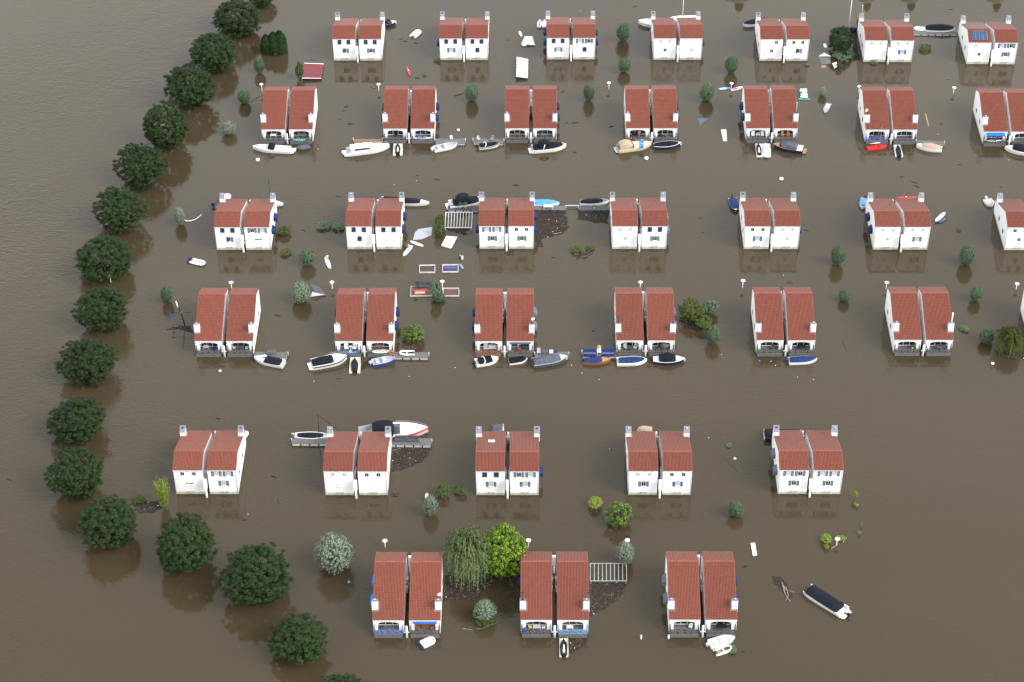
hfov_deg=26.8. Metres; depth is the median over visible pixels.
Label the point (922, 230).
window
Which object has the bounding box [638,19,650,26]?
motor boat
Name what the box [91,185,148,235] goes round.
ash tree
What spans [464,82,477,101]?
pollard willow
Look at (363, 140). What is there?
floating dock
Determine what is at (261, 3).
ash tree
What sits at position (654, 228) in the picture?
house
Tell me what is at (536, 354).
floating dock
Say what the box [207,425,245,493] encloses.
house
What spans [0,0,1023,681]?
water
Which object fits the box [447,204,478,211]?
floating dock
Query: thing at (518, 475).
window
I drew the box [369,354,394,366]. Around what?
motor boat
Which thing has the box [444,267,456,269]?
sun lounger
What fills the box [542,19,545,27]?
jet ski
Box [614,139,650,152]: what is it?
motor boat
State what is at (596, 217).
debris mat
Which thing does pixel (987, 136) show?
terrace door
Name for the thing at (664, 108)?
house
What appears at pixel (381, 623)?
terrace door
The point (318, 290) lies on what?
shed roof
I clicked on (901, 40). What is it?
house
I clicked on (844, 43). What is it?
shrub
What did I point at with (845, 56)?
shrub
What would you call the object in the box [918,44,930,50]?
shrub
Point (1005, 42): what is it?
house
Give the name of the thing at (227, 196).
motor boat
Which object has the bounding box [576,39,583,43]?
window
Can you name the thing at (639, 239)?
mooring pile
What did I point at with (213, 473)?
window
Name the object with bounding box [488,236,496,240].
window
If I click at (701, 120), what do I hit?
parasol cloth
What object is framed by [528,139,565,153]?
motor boat
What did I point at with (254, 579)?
ash tree
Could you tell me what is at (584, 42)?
house
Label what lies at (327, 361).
cabin cruiser
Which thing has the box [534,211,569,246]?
debris mat
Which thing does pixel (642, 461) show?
house
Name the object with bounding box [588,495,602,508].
shrub
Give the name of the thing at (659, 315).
house
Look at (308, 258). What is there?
pollard willow
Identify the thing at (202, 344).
terrace door
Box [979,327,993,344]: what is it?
pollard willow
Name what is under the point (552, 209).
floating dock
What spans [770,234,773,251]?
mooring pile
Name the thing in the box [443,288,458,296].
planter frame
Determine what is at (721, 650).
inflatable boat
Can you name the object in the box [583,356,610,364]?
wooden launch
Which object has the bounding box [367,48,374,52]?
window
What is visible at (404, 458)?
debris mat
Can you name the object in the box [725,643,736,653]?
shrub
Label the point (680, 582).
house
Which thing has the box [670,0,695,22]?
sailing yacht
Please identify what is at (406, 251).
paddleboard
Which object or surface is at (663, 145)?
sloop
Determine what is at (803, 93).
garden table set
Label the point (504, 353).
mooring pile
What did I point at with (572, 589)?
house
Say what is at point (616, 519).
shrub
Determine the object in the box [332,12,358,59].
house
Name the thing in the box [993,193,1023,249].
house
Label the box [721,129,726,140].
foam board
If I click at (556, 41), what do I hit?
house
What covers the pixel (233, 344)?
terrace door
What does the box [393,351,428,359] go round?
floating dock
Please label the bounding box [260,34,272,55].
conifer
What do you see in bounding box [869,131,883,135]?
terrace door
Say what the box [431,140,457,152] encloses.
motor boat
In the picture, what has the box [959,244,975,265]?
pollard willow
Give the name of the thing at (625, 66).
pollard willow
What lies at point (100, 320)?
ash tree
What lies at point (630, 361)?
motor boat
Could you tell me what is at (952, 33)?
floating dock
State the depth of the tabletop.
451.50 m
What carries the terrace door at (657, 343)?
in the house at (659, 315)
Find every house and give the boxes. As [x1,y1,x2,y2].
[172,425,212,493]
[193,288,228,356]
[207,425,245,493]
[214,193,247,249]
[226,288,260,356]
[244,193,277,249]
[260,86,289,143]
[289,86,317,143]
[323,426,358,494]
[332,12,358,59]
[333,288,366,356]
[345,192,375,248]
[357,426,391,494]
[358,12,384,59]
[366,288,399,356]
[370,552,408,637]
[375,192,406,248]
[381,86,410,142]
[409,552,442,637]
[410,86,439,142]
[437,11,463,59]
[465,11,488,59]
[472,288,503,356]
[475,426,506,494]
[476,192,505,248]
[504,85,529,142]
[506,288,537,356]
[507,192,537,248]
[508,426,542,494]
[517,551,552,637]
[532,85,559,142]
[543,11,569,58]
[555,552,589,637]
[571,11,597,58]
[610,192,637,248]
[614,287,643,356]
[624,85,649,141]
[625,426,657,494]
[639,192,669,248]
[644,287,676,356]
[650,85,679,142]
[651,11,676,59]
[659,426,692,494]
[661,551,700,636]
[676,11,703,59]
[699,551,738,636]
[739,85,769,142]
[739,192,770,248]
[751,287,783,355]
[755,12,783,60]
[768,192,801,248]
[769,85,798,142]
[770,425,808,493]
[781,12,809,60]
[782,287,816,356]
[805,425,843,493]
[857,5,887,61]
[858,86,889,143]
[865,192,900,249]
[884,13,914,61]
[885,286,921,355]
[887,86,917,143]
[895,192,930,249]
[918,287,954,355]
[958,15,991,63]
[973,88,1007,146]
[985,15,1018,63]
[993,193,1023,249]
[1003,88,1023,144]
[1020,292,1023,322]
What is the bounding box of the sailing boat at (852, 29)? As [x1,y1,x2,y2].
[832,0,857,32]
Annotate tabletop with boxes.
[441,236,456,248]
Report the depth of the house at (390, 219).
448.17 m
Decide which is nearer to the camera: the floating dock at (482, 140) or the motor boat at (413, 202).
the motor boat at (413, 202)
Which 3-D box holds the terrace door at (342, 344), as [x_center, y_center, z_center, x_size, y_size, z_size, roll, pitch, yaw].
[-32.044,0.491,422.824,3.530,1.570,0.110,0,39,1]
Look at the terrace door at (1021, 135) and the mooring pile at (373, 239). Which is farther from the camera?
the terrace door at (1021, 135)
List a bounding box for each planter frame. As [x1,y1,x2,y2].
[419,264,434,272]
[442,264,457,272]
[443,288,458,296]
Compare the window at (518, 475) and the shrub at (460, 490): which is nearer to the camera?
the window at (518, 475)
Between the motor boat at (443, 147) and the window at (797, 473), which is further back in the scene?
the motor boat at (443, 147)
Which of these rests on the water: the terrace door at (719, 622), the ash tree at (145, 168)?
the ash tree at (145, 168)
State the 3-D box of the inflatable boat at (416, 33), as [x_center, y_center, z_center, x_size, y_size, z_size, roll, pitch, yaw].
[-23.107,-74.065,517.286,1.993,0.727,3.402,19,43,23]
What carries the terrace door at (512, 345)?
in the house at (521, 311)
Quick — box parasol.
[660,342,669,347]
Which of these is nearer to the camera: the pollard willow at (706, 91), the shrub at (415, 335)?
the shrub at (415, 335)
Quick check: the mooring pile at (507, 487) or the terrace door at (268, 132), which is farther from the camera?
the terrace door at (268, 132)
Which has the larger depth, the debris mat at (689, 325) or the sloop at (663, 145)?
the sloop at (663, 145)
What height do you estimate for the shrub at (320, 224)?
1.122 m
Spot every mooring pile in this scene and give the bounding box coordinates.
[203,479,207,497]
[240,235,243,252]
[353,480,357,498]
[356,46,358,62]
[372,234,374,251]
[404,626,409,637]
[408,555,410,568]
[462,46,464,61]
[502,346,506,356]
[504,292,506,309]
[505,234,507,251]
[506,480,508,498]
[530,90,531,105]
[552,555,555,573]
[552,625,557,637]
[570,45,571,61]
[638,234,640,251]
[658,480,661,498]
[676,45,678,61]
[700,625,705,636]
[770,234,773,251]
[783,46,785,62]
[808,479,812,497]
[887,47,890,63]
[900,235,903,252]
[990,50,994,65]
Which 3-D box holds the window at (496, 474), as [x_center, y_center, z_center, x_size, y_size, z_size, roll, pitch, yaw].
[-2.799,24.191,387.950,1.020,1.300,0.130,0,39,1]
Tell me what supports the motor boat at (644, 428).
on the water
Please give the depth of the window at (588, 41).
505.13 m
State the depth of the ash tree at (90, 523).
378.06 m
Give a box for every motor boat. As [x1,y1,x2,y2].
[211,200,219,208]
[225,193,230,198]
[253,142,295,153]
[254,354,285,368]
[291,432,326,438]
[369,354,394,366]
[381,196,428,205]
[385,19,395,26]
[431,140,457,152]
[472,356,497,367]
[476,141,498,149]
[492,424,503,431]
[508,356,526,364]
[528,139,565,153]
[531,354,566,367]
[534,199,558,205]
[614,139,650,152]
[616,356,646,365]
[637,426,652,430]
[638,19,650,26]
[706,635,734,649]
[728,195,738,211]
[743,17,764,26]
[763,429,792,441]
[773,141,806,153]
[785,356,816,364]
[859,195,866,208]
[916,143,942,151]
[925,24,954,31]
[983,196,993,206]
[1005,144,1023,155]
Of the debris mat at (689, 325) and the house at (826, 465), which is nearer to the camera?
the house at (826, 465)
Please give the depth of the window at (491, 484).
389.48 m
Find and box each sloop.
[579,198,608,205]
[653,141,681,149]
[653,353,684,364]
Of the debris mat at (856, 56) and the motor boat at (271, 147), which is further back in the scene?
the debris mat at (856, 56)
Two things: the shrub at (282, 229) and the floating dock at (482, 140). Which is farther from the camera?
the floating dock at (482, 140)
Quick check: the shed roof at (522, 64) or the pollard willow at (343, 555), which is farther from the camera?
the shed roof at (522, 64)
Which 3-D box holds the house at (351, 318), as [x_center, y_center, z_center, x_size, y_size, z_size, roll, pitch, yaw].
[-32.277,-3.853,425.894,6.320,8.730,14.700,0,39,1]
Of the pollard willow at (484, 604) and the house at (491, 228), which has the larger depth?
the house at (491, 228)
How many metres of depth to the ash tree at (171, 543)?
372.66 m
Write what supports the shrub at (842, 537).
on the water
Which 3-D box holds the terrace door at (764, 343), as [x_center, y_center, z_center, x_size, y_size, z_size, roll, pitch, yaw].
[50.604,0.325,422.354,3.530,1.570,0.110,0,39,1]
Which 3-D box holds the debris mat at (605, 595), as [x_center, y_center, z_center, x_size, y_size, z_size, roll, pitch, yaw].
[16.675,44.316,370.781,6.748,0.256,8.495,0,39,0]
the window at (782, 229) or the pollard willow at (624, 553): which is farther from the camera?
the window at (782, 229)
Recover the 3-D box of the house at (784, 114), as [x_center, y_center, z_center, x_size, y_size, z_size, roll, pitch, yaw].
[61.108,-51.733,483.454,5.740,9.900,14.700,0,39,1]
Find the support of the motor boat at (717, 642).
on the water
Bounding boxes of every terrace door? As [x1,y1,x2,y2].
[201,343,217,346]
[232,343,248,346]
[266,131,281,134]
[294,131,308,134]
[340,343,357,346]
[372,343,388,346]
[379,622,398,624]
[388,130,402,134]
[415,130,430,134]
[480,343,497,346]
[509,130,524,133]
[511,344,528,346]
[526,622,546,624]
[537,130,552,133]
[562,622,582,624]
[621,342,637,345]
[630,130,644,133]
[652,342,669,345]
[657,130,672,133]
[674,621,693,623]
[710,621,730,623]
[750,130,764,133]
[761,342,777,345]
[777,130,792,133]
[792,342,809,345]
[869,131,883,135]
[897,131,911,135]
[898,342,914,345]
[930,342,946,345]
[987,136,1001,137]
[1015,133,1023,137]
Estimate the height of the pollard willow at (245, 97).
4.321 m
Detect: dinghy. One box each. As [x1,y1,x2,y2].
[268,178,282,205]
[296,144,310,150]
[866,129,886,150]
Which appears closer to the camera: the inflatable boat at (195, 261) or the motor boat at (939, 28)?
the inflatable boat at (195, 261)
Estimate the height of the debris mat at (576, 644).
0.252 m
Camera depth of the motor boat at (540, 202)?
461.04 m
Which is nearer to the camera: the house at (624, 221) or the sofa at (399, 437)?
the sofa at (399, 437)
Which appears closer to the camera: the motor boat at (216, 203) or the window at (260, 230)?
the window at (260, 230)
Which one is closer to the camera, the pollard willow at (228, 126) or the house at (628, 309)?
the house at (628, 309)
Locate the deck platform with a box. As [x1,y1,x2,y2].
[410,286,431,296]
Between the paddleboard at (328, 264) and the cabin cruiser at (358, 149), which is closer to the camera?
the paddleboard at (328, 264)
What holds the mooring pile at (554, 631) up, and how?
in the water
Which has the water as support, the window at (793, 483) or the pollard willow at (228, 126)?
the pollard willow at (228, 126)
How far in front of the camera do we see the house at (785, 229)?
447.47 m
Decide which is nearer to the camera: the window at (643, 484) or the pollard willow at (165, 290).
the window at (643, 484)
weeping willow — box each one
[440,523,493,595]
[990,323,1023,357]
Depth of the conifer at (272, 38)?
508.50 m
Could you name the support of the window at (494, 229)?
in the house at (491, 228)
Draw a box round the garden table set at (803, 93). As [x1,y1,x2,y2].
[799,89,809,99]
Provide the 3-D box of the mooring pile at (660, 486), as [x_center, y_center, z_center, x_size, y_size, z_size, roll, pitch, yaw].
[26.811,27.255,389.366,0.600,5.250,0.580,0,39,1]
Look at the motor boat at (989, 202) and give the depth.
461.14 m
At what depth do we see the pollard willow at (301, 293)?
433.78 m
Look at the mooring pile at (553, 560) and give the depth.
373.40 m
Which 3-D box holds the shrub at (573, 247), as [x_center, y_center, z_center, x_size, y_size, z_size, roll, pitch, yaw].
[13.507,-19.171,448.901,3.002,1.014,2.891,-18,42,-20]
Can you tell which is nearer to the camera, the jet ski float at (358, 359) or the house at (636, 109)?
the jet ski float at (358, 359)
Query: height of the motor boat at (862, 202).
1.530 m
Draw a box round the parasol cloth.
[697,118,708,125]
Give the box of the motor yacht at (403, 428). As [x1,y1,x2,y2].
[358,420,427,439]
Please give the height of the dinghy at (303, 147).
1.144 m
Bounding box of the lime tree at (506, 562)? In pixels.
[482,522,528,576]
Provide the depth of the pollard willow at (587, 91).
492.26 m
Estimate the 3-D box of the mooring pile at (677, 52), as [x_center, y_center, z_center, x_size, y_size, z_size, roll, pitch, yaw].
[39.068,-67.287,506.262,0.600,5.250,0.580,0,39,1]
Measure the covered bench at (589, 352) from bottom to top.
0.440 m
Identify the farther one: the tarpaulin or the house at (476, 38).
the house at (476, 38)
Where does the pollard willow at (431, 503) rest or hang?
on the water
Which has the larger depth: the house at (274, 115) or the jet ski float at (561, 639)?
the house at (274, 115)
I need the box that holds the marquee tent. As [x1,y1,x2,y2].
[521,36,534,44]
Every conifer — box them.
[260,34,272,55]
[268,31,279,55]
[276,30,287,55]
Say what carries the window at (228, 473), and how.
in the house at (226, 455)
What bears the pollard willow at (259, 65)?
on the water
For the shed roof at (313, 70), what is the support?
on the water
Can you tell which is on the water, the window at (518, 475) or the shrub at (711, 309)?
the shrub at (711, 309)
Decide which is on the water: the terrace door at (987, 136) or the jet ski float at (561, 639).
the jet ski float at (561, 639)
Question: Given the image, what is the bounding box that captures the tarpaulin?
[413,227,431,239]
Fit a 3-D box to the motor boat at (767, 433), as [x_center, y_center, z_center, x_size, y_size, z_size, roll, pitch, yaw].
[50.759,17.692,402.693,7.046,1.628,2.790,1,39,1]
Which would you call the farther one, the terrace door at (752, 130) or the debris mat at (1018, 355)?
the terrace door at (752, 130)
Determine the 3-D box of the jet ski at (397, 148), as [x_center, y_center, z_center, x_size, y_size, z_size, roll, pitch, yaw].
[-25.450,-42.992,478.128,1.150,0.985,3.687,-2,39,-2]
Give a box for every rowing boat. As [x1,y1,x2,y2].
[823,103,831,112]
[937,217,946,222]
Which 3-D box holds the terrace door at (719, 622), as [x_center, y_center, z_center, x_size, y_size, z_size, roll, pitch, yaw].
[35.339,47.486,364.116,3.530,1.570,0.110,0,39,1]
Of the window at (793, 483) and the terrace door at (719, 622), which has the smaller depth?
the terrace door at (719, 622)
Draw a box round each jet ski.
[351,358,357,371]
[395,143,399,153]
[537,19,541,27]
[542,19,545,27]
[560,638,566,655]
[756,143,761,155]
[763,143,768,156]
[896,145,901,156]
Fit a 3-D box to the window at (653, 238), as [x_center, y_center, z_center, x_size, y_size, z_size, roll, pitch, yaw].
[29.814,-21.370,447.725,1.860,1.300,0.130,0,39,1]
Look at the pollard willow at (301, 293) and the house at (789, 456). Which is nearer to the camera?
the house at (789, 456)
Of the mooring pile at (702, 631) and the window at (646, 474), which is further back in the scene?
the window at (646, 474)
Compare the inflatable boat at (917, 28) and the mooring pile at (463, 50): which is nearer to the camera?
the mooring pile at (463, 50)
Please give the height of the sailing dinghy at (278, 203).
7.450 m
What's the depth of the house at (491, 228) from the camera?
447.90 m
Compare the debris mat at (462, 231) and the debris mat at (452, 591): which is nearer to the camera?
the debris mat at (452, 591)
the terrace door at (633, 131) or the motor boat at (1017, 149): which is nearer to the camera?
the motor boat at (1017, 149)
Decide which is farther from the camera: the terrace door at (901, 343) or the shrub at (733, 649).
the terrace door at (901, 343)
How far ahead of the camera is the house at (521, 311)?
422.73 m
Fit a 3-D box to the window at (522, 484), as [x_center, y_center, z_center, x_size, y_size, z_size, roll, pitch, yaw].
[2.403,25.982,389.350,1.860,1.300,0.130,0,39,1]
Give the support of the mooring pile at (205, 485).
in the water
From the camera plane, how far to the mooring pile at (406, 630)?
362.81 m
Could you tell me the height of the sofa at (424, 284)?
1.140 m
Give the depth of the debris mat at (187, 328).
429.45 m
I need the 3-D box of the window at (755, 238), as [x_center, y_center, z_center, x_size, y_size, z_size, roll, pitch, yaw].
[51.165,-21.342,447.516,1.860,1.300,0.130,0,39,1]
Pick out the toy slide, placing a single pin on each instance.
(419, 291)
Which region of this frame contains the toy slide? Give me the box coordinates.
[414,289,425,293]
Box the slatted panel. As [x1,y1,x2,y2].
[819,57,830,63]
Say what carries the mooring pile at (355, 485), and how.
in the water
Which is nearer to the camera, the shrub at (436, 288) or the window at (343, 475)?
the window at (343, 475)
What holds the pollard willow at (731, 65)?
on the water
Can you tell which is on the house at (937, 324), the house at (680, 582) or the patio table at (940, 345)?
the patio table at (940, 345)
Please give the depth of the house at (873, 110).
480.49 m
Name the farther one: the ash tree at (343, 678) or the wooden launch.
the wooden launch
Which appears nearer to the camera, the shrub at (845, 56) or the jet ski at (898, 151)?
the jet ski at (898, 151)
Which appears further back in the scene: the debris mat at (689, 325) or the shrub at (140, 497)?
the debris mat at (689, 325)
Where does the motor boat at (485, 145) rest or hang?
on the water
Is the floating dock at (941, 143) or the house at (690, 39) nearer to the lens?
the floating dock at (941, 143)
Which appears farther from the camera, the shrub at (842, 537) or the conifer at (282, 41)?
the conifer at (282, 41)
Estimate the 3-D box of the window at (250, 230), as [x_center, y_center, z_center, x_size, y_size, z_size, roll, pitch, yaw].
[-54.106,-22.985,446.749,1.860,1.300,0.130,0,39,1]
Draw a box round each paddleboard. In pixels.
[325,257,330,268]
[372,350,388,352]
[403,245,411,255]
[410,241,422,245]
[935,212,944,220]
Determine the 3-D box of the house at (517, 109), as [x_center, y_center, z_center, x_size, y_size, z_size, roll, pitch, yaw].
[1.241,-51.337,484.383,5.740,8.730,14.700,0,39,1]
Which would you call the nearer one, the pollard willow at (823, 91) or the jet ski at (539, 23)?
the pollard willow at (823, 91)
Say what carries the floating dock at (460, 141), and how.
on the water
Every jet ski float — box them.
[349,357,360,373]
[393,143,402,155]
[559,638,567,656]
[755,143,770,156]
[893,145,902,156]
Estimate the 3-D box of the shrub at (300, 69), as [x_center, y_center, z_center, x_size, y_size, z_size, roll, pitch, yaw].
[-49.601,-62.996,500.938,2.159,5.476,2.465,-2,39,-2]
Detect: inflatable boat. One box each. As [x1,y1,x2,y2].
[187,257,204,265]
[399,350,414,355]
[409,29,421,37]
[416,636,435,648]
[713,644,731,655]
[914,26,925,30]
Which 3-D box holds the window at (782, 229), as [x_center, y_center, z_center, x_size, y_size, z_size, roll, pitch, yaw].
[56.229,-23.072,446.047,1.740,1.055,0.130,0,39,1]
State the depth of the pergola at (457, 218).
457.11 m
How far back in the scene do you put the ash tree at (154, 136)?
475.13 m
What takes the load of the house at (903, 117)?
on the water
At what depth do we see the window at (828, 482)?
389.19 m
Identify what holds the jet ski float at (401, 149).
on the water
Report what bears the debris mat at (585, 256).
on the water
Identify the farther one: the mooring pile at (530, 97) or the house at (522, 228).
the mooring pile at (530, 97)
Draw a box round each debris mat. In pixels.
[135,500,162,513]
[169,325,193,333]
[360,360,370,370]
[391,445,433,471]
[443,574,493,600]
[446,228,471,234]
[505,250,514,255]
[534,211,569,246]
[568,637,587,655]
[576,251,592,259]
[577,212,609,224]
[590,580,626,615]
[681,320,702,330]
[772,576,792,601]
[838,34,860,68]
[997,351,1023,359]
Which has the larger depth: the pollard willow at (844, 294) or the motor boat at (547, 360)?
the pollard willow at (844, 294)
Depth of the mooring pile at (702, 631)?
362.63 m
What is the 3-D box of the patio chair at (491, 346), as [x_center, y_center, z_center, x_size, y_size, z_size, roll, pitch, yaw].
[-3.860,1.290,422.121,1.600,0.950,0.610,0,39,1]
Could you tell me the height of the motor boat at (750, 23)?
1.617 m
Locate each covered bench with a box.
[583,349,595,355]
[601,349,614,355]
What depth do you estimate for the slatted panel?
507.17 m
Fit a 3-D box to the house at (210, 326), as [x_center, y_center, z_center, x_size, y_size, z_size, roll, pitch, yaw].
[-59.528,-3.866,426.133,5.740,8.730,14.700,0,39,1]
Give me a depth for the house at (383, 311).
423.17 m
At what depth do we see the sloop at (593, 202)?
461.40 m
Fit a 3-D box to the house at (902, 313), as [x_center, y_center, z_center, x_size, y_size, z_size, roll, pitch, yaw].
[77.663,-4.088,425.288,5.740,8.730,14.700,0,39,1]
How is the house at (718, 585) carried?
on the water
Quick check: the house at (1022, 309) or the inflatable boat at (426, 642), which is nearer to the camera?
the inflatable boat at (426, 642)
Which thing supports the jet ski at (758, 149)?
on the jet ski float at (762, 146)
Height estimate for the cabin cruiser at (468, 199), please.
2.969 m
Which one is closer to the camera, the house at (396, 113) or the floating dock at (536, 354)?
the floating dock at (536, 354)
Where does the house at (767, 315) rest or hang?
on the water
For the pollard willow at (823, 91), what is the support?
on the water
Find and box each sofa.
[395,435,404,440]
[407,435,417,441]
[418,282,430,287]
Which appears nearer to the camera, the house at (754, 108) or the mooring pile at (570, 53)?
the house at (754, 108)
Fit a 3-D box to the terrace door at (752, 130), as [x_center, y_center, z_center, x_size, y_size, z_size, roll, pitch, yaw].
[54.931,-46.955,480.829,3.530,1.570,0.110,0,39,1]
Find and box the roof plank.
[751,543,756,555]
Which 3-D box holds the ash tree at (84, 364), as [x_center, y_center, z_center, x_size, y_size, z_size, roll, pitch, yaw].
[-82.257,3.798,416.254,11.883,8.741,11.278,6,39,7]
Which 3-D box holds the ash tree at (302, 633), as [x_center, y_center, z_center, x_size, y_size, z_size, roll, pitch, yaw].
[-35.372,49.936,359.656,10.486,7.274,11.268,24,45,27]
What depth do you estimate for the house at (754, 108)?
481.06 m
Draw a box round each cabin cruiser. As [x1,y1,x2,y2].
[307,352,346,369]
[342,141,388,156]
[445,193,484,209]
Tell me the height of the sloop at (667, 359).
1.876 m
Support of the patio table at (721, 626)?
on the house at (718, 585)
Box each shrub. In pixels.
[132,494,145,503]
[154,477,169,506]
[278,225,291,235]
[279,247,291,255]
[295,61,303,78]
[315,220,332,229]
[331,222,344,230]
[401,324,425,342]
[429,279,440,299]
[433,222,444,236]
[435,214,444,225]
[435,483,449,497]
[454,485,466,494]
[475,617,494,626]
[570,246,582,253]
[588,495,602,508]
[603,500,632,529]
[677,297,704,321]
[693,314,711,328]
[702,300,718,313]
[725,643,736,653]
[820,533,832,542]
[828,25,853,52]
[832,49,855,61]
[836,535,844,540]
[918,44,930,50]
[959,325,969,331]
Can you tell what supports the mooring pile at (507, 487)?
in the water
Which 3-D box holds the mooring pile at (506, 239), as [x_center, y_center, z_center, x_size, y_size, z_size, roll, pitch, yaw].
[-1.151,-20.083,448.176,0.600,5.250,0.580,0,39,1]
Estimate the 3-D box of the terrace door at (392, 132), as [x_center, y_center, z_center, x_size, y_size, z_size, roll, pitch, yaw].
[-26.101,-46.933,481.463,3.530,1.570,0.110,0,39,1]
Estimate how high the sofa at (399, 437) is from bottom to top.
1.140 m
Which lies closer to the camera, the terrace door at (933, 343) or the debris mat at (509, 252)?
the terrace door at (933, 343)
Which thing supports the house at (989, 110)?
on the water
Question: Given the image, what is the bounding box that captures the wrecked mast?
[169,298,191,324]
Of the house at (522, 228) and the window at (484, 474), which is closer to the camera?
the window at (484, 474)
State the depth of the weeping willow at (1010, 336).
420.11 m
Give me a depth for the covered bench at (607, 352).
421.52 m
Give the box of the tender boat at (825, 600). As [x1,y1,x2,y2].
[803,584,850,618]
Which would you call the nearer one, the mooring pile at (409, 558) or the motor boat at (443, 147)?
the mooring pile at (409, 558)
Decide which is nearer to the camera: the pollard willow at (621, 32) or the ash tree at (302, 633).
the ash tree at (302, 633)
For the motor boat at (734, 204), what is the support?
on the water
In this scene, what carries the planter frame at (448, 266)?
on the water
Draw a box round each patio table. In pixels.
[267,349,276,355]
[533,624,540,630]
[716,624,726,627]
[936,344,944,350]
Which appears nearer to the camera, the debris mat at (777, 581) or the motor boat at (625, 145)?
the debris mat at (777, 581)
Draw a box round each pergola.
[445,212,472,229]
[590,563,626,583]
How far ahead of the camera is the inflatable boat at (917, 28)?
517.66 m
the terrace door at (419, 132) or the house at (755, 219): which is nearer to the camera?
the house at (755, 219)
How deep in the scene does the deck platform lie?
437.87 m
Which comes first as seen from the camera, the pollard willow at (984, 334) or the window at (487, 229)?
the pollard willow at (984, 334)
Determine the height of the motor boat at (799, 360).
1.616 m
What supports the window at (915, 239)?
in the house at (915, 222)
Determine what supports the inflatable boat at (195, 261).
on the water
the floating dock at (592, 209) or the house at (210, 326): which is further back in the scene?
the floating dock at (592, 209)
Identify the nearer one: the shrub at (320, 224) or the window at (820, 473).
the window at (820, 473)
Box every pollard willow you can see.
[160,286,172,301]
[173,207,184,224]
[220,120,236,134]
[237,89,250,103]
[253,57,264,73]
[290,281,310,303]
[298,248,314,265]
[313,532,353,575]
[422,495,437,515]
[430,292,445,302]
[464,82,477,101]
[473,598,496,620]
[583,83,594,100]
[615,540,634,565]
[616,22,629,41]
[618,57,630,72]
[698,82,714,101]
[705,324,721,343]
[724,55,738,73]
[727,500,744,517]
[818,87,826,95]
[831,244,845,265]
[838,288,850,301]
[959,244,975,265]
[970,285,982,301]
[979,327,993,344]
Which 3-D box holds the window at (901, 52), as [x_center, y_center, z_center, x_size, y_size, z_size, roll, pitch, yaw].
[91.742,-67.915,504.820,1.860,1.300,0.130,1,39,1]
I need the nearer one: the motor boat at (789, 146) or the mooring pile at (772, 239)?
the mooring pile at (772, 239)
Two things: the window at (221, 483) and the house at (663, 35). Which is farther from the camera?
the house at (663, 35)
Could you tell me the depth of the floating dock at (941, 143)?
479.18 m
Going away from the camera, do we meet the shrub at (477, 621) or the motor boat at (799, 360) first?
the shrub at (477, 621)
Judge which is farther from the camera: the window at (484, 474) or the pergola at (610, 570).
the window at (484, 474)
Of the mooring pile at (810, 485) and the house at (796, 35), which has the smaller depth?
the mooring pile at (810, 485)
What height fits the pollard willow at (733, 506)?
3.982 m
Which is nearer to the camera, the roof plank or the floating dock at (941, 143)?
the roof plank
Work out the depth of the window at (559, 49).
506.61 m
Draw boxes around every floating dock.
[253,351,288,358]
[291,438,326,445]
[353,137,382,142]
[391,438,431,447]
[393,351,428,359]
[434,138,465,144]
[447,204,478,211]
[473,138,503,144]
[534,206,565,211]
[534,352,568,359]
[578,205,608,211]
[581,350,616,357]
[914,30,957,35]
[916,140,944,145]
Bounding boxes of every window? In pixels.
[211,471,221,476]
[218,481,228,485]
[223,471,232,476]
[226,237,232,241]
[247,228,256,232]
[258,228,266,232]
[328,473,337,477]
[339,473,348,477]
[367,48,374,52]
[447,48,454,52]
[482,227,490,231]
[482,472,487,477]
[486,482,495,486]
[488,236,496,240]
[492,227,500,231]
[494,472,498,477]
[514,472,523,477]
[517,236,525,240]
[520,482,529,486]
[525,472,535,477]
[554,47,561,51]
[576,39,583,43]
[585,39,592,43]
[621,237,628,240]
[633,472,642,476]
[638,481,648,486]
[645,472,653,476]
[650,236,658,240]
[672,481,682,486]
[753,236,761,240]
[778,228,786,231]
[783,471,793,476]
[788,228,796,231]
[789,480,798,485]
[795,471,805,476]
[817,471,827,476]
[823,480,832,485]
[829,471,839,476]
[898,50,905,54]
[912,237,921,241]
[919,228,927,232]
[998,43,1005,47]
[1001,52,1009,56]
[1007,43,1014,47]
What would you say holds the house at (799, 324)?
on the water
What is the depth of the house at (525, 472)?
389.46 m
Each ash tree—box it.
[43,446,103,499]
[45,395,106,444]
[54,337,119,387]
[70,286,128,331]
[74,233,132,281]
[76,493,137,548]
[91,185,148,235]
[111,142,170,190]
[141,99,189,150]
[155,510,217,573]
[162,61,216,108]
[188,31,236,73]
[211,0,261,39]
[215,541,294,605]
[250,0,271,7]
[267,612,330,664]
[322,673,361,681]
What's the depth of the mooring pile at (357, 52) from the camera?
505.99 m
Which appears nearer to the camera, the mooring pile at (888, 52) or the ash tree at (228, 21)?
the mooring pile at (888, 52)
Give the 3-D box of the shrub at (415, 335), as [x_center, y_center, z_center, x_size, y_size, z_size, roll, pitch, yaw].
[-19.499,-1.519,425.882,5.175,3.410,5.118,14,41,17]
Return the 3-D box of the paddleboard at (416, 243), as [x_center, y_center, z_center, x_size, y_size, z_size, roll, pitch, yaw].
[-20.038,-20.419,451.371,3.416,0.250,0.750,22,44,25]
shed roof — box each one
[302,63,323,78]
[311,284,325,296]
[516,57,528,77]
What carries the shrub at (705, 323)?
on the water

